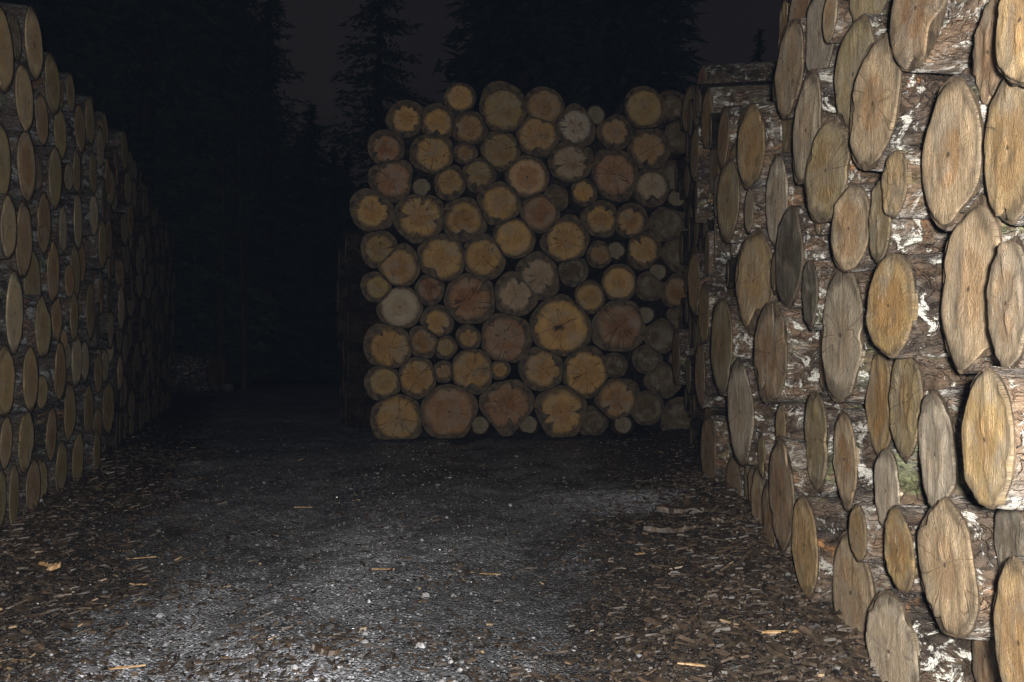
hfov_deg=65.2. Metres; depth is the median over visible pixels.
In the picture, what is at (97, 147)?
log
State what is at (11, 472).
log
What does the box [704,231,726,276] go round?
log
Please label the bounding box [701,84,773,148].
log
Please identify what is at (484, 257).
log
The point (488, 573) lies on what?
wood chip
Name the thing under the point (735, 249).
log
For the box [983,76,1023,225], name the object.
log
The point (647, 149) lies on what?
log
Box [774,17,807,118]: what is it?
log
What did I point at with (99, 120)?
log
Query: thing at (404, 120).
log
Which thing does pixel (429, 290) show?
log
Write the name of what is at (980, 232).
log
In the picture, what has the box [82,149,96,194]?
log
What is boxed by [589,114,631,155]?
log
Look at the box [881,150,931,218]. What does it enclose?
log
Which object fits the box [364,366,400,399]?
log
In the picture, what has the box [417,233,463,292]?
log
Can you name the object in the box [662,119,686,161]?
log
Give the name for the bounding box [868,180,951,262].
log
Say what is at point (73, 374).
log
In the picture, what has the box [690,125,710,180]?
log
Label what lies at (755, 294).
log
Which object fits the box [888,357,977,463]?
log
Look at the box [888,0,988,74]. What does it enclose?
log
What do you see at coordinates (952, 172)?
log
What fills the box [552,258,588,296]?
log
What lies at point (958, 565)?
log
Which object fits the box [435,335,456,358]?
log
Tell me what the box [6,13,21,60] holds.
log
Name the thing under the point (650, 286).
log
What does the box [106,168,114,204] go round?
log
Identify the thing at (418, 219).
log
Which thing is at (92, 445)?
log
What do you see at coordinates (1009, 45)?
log
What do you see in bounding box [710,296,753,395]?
log
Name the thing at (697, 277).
log
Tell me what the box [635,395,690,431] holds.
log
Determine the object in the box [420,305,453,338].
log
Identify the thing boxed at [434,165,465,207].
log
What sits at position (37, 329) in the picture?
log
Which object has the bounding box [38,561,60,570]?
wood chip
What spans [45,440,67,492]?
log
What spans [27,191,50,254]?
log
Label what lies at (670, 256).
log
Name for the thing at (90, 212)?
log
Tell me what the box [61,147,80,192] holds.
log
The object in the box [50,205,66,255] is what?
log
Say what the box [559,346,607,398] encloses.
log
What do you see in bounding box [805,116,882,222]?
log
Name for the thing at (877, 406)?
log
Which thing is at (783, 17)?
log
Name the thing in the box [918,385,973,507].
log
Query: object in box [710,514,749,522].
bark slab
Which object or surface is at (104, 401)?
log
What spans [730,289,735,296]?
log
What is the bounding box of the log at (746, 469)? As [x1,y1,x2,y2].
[743,465,751,499]
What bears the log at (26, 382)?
on the log at (23, 440)
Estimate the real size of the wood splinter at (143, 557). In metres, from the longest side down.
0.118 x 0.016 x 0.006 m
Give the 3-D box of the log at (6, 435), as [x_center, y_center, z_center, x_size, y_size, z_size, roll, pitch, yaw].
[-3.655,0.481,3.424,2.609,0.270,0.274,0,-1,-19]
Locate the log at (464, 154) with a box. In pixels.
[452,143,477,170]
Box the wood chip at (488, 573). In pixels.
[471,572,500,574]
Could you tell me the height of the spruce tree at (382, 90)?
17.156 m
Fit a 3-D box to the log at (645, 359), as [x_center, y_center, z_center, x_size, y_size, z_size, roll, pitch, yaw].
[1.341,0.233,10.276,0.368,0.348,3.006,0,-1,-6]
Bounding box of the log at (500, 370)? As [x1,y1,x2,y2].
[491,360,510,379]
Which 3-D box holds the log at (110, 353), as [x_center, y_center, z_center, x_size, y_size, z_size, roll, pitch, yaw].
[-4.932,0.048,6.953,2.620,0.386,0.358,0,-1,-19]
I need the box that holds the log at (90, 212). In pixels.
[81,194,98,235]
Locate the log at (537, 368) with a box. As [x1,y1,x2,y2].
[507,347,562,390]
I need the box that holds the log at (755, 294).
[735,229,779,335]
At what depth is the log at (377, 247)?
8.60 m
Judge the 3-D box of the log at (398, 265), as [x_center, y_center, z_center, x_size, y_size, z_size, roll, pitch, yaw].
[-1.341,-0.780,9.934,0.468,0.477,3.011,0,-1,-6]
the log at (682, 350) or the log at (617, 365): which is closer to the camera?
the log at (682, 350)
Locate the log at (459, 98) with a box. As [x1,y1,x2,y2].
[443,83,475,123]
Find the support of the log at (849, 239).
on the log at (849, 347)
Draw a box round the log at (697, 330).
[697,316,697,345]
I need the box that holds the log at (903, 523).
[884,505,929,593]
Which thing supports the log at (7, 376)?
on the log at (6, 435)
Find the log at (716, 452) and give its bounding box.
[700,415,734,481]
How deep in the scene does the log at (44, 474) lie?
4.67 m
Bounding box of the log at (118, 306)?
[111,284,124,329]
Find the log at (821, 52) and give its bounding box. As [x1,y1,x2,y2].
[805,0,839,70]
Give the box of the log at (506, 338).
[475,313,531,362]
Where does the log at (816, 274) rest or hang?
on the log at (849, 347)
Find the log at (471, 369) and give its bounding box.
[449,349,491,394]
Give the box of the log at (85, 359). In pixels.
[80,341,88,381]
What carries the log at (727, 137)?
on the log
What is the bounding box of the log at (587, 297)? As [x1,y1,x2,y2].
[562,280,604,314]
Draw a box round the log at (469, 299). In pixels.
[442,273,494,327]
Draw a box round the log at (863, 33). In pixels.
[833,13,889,129]
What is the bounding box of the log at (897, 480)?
[874,448,927,530]
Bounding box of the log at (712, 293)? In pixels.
[698,281,729,342]
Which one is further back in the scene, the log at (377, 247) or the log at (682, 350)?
the log at (377, 247)
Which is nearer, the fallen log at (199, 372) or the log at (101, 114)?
the log at (101, 114)
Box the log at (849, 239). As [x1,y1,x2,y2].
[830,182,877,271]
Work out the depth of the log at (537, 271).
8.74 m
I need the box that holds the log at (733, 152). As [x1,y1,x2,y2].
[729,143,736,159]
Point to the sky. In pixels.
(729, 27)
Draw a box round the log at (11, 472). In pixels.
[2,464,19,525]
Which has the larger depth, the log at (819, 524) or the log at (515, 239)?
the log at (515, 239)
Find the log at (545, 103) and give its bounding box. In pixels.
[525,86,564,124]
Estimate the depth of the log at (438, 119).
8.61 m
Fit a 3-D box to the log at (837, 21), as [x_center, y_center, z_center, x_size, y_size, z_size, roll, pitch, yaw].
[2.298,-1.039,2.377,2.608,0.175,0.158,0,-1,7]
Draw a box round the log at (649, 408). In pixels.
[630,389,663,424]
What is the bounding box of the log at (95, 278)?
[84,270,103,314]
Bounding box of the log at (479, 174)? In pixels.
[462,157,496,200]
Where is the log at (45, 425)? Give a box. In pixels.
[31,406,56,461]
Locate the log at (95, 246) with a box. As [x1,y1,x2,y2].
[82,219,106,269]
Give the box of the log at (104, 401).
[93,380,114,435]
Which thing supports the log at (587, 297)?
on the log at (559, 324)
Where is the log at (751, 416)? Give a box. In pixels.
[727,357,779,465]
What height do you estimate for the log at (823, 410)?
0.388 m
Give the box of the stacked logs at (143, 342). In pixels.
[61,0,790,444]
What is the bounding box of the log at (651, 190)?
[618,168,669,213]
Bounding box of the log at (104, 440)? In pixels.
[100,435,108,452]
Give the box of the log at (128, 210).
[115,203,133,237]
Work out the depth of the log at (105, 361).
7.03 m
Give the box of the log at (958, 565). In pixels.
[917,496,999,640]
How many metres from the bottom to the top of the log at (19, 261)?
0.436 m
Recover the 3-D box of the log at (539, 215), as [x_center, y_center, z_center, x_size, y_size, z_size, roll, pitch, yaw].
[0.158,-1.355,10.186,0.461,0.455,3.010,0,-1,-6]
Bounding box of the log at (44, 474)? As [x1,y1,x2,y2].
[32,458,47,498]
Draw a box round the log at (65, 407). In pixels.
[46,383,75,441]
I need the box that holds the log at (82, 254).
[78,242,85,280]
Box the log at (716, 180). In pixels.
[713,173,719,216]
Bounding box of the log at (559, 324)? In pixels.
[520,294,591,355]
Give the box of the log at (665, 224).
[641,207,687,243]
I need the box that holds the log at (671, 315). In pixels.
[656,307,680,328]
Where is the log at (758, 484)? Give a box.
[751,466,767,523]
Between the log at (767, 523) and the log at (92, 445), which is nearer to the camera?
the log at (767, 523)
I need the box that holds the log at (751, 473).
[748,465,755,505]
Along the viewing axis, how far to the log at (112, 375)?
7.30 m
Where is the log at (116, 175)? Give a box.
[112,150,118,186]
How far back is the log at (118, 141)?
7.69 m
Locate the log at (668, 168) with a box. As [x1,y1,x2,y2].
[660,160,675,189]
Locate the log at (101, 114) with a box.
[94,111,108,146]
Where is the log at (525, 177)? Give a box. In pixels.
[502,155,549,203]
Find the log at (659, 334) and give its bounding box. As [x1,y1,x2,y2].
[640,318,674,353]
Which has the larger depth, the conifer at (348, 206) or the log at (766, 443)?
the conifer at (348, 206)
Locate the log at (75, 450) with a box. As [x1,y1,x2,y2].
[65,431,83,481]
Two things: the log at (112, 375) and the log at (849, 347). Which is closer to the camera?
the log at (849, 347)
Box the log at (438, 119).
[422,103,454,140]
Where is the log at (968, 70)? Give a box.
[960,67,972,74]
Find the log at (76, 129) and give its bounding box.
[63,103,85,153]
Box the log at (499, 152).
[478,132,519,181]
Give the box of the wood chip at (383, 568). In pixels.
[372,568,394,569]
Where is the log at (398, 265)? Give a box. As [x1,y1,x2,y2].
[378,243,420,290]
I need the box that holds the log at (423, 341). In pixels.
[409,326,437,357]
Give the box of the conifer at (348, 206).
[340,182,364,365]
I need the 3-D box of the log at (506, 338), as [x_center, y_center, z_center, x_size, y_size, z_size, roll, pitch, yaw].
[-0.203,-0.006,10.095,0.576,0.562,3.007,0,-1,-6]
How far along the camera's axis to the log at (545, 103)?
8.78 m
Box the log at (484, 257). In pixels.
[462,233,505,283]
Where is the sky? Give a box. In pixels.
[241,0,783,212]
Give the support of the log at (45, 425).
on the log at (44, 474)
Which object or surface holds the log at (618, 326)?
on the log at (617, 365)
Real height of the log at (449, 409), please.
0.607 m
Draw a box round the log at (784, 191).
[766,152,806,247]
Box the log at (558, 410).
[530,384,586,436]
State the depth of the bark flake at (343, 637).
2.47 m
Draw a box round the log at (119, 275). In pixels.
[111,258,124,290]
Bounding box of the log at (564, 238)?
[530,214,588,265]
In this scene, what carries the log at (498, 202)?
on the log at (515, 239)
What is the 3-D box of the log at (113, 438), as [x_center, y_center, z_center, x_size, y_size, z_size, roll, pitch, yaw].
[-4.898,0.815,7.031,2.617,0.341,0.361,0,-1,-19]
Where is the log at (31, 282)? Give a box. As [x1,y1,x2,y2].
[20,249,40,294]
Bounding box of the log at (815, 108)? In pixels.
[792,66,837,184]
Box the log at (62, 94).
[59,78,63,108]
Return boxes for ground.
[0,378,873,681]
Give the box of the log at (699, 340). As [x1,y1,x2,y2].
[698,325,700,343]
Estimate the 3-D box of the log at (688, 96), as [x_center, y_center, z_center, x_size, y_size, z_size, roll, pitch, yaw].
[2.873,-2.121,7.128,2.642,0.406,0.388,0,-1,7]
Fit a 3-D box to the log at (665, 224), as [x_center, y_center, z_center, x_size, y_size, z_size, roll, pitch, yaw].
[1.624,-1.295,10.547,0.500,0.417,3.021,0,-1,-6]
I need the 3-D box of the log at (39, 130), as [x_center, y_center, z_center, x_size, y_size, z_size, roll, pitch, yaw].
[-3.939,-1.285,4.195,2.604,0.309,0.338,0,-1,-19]
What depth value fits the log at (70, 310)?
5.27 m
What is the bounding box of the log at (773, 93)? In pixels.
[772,72,775,102]
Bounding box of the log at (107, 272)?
[86,257,111,280]
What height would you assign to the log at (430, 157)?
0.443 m
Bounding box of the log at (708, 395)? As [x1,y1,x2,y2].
[694,342,726,408]
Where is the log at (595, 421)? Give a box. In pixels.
[578,404,608,434]
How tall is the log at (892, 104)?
0.349 m
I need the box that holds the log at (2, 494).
[0,469,5,528]
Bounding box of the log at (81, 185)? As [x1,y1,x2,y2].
[61,154,82,197]
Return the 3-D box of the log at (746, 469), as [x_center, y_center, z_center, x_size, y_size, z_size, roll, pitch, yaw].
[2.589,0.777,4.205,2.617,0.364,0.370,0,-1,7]
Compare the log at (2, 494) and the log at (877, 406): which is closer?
the log at (877, 406)
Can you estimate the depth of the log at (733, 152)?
4.80 m
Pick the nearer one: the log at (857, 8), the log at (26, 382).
the log at (857, 8)
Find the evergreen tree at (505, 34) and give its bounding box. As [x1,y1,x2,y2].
[432,0,608,113]
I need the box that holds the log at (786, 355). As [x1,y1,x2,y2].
[753,301,822,402]
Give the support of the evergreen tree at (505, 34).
on the ground
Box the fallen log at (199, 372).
[171,352,227,392]
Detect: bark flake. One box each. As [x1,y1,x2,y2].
[206,657,254,662]
[311,642,341,655]
[320,634,363,639]
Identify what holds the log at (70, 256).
on the log at (70, 310)
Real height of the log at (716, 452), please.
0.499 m
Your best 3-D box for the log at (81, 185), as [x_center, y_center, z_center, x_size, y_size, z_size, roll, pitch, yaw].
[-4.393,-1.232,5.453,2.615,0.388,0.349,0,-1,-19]
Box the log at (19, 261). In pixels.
[0,200,32,278]
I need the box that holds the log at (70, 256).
[59,243,80,298]
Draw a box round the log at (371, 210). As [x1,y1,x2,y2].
[349,188,397,242]
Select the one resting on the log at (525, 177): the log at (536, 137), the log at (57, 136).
the log at (536, 137)
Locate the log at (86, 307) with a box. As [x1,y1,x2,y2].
[77,281,94,340]
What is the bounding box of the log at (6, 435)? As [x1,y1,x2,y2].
[0,416,12,469]
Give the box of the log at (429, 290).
[415,275,444,309]
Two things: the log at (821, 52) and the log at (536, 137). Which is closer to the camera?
the log at (821, 52)
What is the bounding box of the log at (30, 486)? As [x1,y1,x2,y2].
[19,459,40,512]
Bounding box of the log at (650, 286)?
[625,271,664,304]
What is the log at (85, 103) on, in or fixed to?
on the log at (89, 186)
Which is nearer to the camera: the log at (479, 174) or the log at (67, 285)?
the log at (67, 285)
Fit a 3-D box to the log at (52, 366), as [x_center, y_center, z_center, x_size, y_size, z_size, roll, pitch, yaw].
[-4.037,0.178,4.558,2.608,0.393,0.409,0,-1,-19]
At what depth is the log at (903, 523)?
1.83 m
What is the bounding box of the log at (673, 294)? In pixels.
[645,273,688,309]
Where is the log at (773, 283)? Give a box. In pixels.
[771,251,777,294]
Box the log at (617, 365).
[603,353,627,377]
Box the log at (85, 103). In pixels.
[75,95,94,143]
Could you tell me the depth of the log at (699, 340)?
6.32 m
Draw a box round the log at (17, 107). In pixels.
[0,62,33,131]
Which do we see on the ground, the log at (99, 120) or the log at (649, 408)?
the log at (649, 408)
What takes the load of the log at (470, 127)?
on the log at (464, 154)
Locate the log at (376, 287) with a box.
[360,271,392,306]
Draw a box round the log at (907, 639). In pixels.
[865,588,975,681]
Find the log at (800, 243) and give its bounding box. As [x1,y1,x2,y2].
[775,205,832,307]
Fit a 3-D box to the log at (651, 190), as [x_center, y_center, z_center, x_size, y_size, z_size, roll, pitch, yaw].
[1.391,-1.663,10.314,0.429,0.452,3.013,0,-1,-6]
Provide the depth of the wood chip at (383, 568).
3.32 m
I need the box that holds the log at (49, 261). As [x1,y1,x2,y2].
[37,239,59,302]
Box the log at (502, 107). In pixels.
[478,81,526,135]
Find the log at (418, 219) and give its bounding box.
[394,194,443,255]
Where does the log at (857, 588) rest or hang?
on the ground
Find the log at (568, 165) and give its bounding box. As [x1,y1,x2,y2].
[544,142,593,189]
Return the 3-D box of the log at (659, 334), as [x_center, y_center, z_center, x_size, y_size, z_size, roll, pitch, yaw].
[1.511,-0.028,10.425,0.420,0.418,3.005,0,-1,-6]
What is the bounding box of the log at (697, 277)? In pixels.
[687,251,726,314]
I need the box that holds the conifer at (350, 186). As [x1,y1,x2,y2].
[340,152,357,223]
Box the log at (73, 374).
[66,333,81,386]
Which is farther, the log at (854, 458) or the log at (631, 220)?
the log at (631, 220)
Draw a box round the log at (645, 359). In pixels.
[606,345,662,374]
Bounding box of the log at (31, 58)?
[0,2,43,80]
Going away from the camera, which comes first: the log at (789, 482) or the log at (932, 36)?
the log at (932, 36)
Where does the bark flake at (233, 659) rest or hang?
on the ground
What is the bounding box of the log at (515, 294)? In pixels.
[491,271,537,317]
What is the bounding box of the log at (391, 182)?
[368,160,413,209]
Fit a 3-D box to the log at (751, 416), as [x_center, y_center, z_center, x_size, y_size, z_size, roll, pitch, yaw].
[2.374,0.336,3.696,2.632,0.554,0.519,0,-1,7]
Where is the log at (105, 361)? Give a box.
[100,349,108,379]
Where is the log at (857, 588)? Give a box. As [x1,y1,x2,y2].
[831,529,895,633]
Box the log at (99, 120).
[95,116,105,148]
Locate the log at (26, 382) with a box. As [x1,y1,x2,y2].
[10,345,37,412]
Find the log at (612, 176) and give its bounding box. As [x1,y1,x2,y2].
[587,150,637,209]
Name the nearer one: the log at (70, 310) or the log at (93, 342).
the log at (70, 310)
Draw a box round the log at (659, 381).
[618,362,681,398]
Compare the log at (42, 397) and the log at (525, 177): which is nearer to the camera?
the log at (42, 397)
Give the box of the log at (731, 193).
[717,157,751,242]
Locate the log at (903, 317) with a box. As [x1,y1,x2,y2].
[865,253,949,358]
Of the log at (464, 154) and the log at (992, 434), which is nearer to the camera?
the log at (992, 434)
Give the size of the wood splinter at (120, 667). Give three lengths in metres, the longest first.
0.158 x 0.010 x 0.006 m
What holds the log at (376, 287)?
on the log at (401, 307)
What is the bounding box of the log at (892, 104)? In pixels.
[849,33,951,171]
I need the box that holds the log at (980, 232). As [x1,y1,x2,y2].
[940,194,1023,373]
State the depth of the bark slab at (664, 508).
4.29 m
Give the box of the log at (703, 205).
[694,181,714,222]
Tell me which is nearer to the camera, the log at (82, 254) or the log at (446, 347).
the log at (82, 254)
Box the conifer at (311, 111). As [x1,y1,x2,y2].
[288,102,344,314]
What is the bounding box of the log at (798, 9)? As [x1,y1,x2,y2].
[788,0,810,21]
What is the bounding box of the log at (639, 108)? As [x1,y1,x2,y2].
[612,86,663,134]
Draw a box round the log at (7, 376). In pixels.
[0,344,15,416]
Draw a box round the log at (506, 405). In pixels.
[473,376,534,436]
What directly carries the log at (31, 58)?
on the log at (39, 130)
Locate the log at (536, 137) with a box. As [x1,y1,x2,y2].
[514,116,558,162]
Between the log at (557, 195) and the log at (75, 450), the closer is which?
the log at (75, 450)
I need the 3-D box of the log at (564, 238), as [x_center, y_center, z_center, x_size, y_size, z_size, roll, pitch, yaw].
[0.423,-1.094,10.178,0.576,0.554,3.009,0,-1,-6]
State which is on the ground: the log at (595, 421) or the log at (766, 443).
the log at (595, 421)
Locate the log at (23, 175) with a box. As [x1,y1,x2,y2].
[6,131,35,203]
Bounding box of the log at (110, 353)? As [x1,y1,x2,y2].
[106,339,113,366]
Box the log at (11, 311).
[0,269,23,354]
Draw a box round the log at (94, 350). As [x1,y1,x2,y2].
[89,348,101,360]
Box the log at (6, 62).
[0,4,13,92]
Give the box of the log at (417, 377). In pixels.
[399,357,435,398]
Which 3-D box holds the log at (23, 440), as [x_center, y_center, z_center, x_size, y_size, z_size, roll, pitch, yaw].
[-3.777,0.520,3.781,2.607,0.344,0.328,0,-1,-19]
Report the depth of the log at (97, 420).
6.44 m
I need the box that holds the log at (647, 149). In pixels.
[623,129,670,171]
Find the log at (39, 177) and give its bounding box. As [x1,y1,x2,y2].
[35,154,42,189]
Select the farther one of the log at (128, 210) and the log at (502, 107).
the log at (502, 107)
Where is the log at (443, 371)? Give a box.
[433,360,451,382]
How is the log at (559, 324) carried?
on the log at (584, 373)
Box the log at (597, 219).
[577,200,615,245]
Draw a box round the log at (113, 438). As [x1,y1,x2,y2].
[109,412,118,446]
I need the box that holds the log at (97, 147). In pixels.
[85,125,104,168]
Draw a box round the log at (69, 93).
[59,72,74,112]
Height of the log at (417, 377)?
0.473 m
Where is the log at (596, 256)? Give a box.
[580,240,610,275]
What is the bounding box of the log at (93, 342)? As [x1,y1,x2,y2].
[86,315,99,347]
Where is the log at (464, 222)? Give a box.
[443,197,486,247]
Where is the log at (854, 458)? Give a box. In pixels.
[833,408,876,510]
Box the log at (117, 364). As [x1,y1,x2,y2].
[109,353,122,390]
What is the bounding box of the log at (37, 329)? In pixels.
[20,294,51,357]
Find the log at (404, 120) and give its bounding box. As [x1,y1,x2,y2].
[386,100,422,162]
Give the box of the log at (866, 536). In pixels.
[848,504,885,562]
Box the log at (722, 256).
[714,217,737,265]
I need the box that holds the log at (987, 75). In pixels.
[972,0,1003,105]
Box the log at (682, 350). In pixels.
[672,329,695,384]
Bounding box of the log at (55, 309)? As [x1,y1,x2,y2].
[46,297,61,340]
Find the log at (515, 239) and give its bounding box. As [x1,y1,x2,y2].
[490,218,535,277]
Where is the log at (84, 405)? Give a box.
[74,383,93,429]
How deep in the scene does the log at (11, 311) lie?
3.89 m
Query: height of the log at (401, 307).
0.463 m
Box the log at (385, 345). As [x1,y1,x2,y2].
[363,323,414,367]
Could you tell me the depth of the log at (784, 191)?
3.36 m
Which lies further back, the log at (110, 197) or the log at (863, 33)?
the log at (110, 197)
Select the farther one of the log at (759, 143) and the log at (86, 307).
the log at (86, 307)
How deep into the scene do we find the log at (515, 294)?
8.56 m
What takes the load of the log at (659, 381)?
on the log at (649, 408)
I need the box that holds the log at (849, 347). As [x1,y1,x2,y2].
[821,266,879,403]
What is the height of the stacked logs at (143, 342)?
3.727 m
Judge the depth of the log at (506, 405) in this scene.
8.59 m
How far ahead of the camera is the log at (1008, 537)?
1.33 m
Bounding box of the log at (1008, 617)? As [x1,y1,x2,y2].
[992,556,1023,681]
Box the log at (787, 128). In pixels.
[781,117,793,152]
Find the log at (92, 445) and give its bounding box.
[74,430,100,469]
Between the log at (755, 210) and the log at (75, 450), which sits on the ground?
the log at (75, 450)
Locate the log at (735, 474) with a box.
[726,457,744,495]
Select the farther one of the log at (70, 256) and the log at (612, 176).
the log at (612, 176)
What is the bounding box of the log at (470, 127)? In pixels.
[452,111,487,157]
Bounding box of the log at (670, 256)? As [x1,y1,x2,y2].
[656,236,684,274]
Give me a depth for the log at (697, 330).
6.42 m
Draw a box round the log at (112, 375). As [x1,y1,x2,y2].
[107,370,117,405]
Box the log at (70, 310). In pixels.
[59,291,78,341]
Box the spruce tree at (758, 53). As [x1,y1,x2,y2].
[747,28,767,61]
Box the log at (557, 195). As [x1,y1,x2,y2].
[543,184,567,213]
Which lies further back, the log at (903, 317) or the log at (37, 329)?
the log at (37, 329)
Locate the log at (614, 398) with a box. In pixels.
[584,377,638,419]
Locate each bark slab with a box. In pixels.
[643,523,703,532]
[656,502,734,513]
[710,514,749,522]
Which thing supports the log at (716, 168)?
on the log at (716, 180)
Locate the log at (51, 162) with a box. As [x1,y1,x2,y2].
[34,145,61,209]
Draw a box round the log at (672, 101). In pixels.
[656,90,683,129]
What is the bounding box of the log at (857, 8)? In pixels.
[849,0,892,21]
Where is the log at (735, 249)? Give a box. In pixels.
[730,243,741,257]
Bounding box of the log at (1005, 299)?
[986,234,1023,367]
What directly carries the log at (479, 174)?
on the log at (498, 202)
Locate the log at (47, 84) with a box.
[31,52,60,114]
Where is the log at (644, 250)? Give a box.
[617,231,662,273]
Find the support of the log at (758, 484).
on the ground
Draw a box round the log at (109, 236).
[105,218,112,258]
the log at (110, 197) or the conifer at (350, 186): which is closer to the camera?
the log at (110, 197)
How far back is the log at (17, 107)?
4.04 m
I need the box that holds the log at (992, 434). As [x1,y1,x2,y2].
[960,366,1023,510]
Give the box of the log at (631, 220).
[604,203,647,242]
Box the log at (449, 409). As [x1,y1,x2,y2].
[421,380,477,437]
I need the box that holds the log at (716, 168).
[713,149,720,179]
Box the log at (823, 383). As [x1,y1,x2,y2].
[819,330,827,391]
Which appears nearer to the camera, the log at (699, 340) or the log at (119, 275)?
the log at (699, 340)
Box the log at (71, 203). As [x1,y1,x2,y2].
[59,193,82,249]
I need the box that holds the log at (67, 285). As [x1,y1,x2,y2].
[57,264,74,297]
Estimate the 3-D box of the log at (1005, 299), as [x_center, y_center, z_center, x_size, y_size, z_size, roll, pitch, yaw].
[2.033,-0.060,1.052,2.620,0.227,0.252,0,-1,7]
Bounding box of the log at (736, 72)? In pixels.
[697,61,776,83]
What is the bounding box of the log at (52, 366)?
[38,341,65,400]
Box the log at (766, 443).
[757,433,775,478]
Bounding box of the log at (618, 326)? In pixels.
[586,301,645,352]
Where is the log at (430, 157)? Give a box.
[409,135,452,185]
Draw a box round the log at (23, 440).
[5,412,34,473]
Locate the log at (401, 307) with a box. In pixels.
[376,287,423,331]
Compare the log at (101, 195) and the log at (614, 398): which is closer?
the log at (101, 195)
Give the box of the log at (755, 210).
[744,187,766,232]
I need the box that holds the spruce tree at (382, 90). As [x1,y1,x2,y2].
[289,0,436,357]
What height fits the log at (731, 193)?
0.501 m
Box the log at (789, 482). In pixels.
[769,435,839,556]
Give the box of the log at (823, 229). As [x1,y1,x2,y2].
[812,219,831,235]
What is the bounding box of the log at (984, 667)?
[972,640,998,681]
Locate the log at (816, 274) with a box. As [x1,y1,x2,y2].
[801,257,835,330]
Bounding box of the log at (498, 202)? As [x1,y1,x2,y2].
[476,181,520,234]
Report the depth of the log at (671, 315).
8.96 m
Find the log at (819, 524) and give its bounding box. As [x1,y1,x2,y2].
[791,495,850,602]
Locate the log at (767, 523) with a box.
[762,479,778,548]
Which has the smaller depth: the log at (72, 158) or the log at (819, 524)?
the log at (819, 524)
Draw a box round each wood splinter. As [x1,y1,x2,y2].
[110,664,145,669]
[127,556,156,558]
[677,662,707,666]
[761,630,797,633]
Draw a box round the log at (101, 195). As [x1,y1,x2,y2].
[95,176,106,221]
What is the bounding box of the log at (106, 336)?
[98,311,113,348]
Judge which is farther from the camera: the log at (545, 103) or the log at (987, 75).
the log at (545, 103)
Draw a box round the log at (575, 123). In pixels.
[556,103,595,146]
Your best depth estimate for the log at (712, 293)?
5.59 m
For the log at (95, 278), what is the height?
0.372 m
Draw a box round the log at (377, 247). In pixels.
[361,231,397,273]
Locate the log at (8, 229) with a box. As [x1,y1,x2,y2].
[0,193,16,258]
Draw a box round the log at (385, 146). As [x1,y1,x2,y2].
[367,130,405,165]
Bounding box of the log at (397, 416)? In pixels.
[370,390,422,439]
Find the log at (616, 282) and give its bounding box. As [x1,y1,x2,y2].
[583,264,635,302]
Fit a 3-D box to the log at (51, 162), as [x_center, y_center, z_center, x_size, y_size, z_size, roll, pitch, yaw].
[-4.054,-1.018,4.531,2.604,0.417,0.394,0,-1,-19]
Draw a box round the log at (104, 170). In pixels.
[97,157,109,194]
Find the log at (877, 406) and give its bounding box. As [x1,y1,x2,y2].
[865,349,895,456]
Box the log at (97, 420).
[92,407,101,437]
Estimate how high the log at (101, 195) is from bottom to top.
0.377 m
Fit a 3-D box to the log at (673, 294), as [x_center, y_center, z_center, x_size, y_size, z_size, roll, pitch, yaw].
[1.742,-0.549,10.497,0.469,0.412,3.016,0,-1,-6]
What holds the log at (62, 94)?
on the log at (57, 136)
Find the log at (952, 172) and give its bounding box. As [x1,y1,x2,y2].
[921,74,988,230]
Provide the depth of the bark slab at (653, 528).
3.84 m
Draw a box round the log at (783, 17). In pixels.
[778,0,789,53]
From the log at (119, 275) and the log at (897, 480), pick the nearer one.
the log at (897, 480)
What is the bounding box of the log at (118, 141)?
[106,129,127,171]
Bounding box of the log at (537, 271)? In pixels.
[511,251,558,302]
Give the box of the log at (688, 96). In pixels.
[682,86,692,131]
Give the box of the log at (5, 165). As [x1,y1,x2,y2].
[0,123,10,193]
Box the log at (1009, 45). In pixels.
[994,0,1023,86]
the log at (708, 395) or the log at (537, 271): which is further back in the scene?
the log at (537, 271)
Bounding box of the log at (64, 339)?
[59,329,67,348]
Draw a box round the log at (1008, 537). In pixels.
[993,509,1023,574]
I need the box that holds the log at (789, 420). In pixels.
[775,403,805,439]
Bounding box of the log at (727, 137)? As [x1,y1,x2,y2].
[717,105,746,169]
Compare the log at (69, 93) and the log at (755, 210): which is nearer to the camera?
the log at (755, 210)
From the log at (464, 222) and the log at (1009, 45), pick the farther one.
the log at (464, 222)
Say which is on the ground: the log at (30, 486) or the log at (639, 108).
the log at (30, 486)
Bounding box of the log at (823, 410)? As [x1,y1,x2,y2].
[804,391,864,493]
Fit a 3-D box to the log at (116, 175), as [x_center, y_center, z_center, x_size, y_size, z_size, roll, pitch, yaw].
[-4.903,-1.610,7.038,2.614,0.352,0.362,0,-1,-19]
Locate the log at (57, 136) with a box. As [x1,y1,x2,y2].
[46,108,66,159]
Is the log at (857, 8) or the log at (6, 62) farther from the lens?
the log at (6, 62)
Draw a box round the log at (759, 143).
[737,101,782,189]
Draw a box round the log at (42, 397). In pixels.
[33,374,47,409]
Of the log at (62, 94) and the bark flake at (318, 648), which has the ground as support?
the bark flake at (318, 648)
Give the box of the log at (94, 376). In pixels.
[80,353,102,393]
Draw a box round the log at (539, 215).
[517,194,559,241]
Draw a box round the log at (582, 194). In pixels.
[559,178,596,218]
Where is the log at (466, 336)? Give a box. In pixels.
[452,324,480,350]
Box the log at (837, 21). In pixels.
[822,0,852,43]
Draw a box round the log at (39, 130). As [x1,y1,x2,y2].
[29,92,48,145]
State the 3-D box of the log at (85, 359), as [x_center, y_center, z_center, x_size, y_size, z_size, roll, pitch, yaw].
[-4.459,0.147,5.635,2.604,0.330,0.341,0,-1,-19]

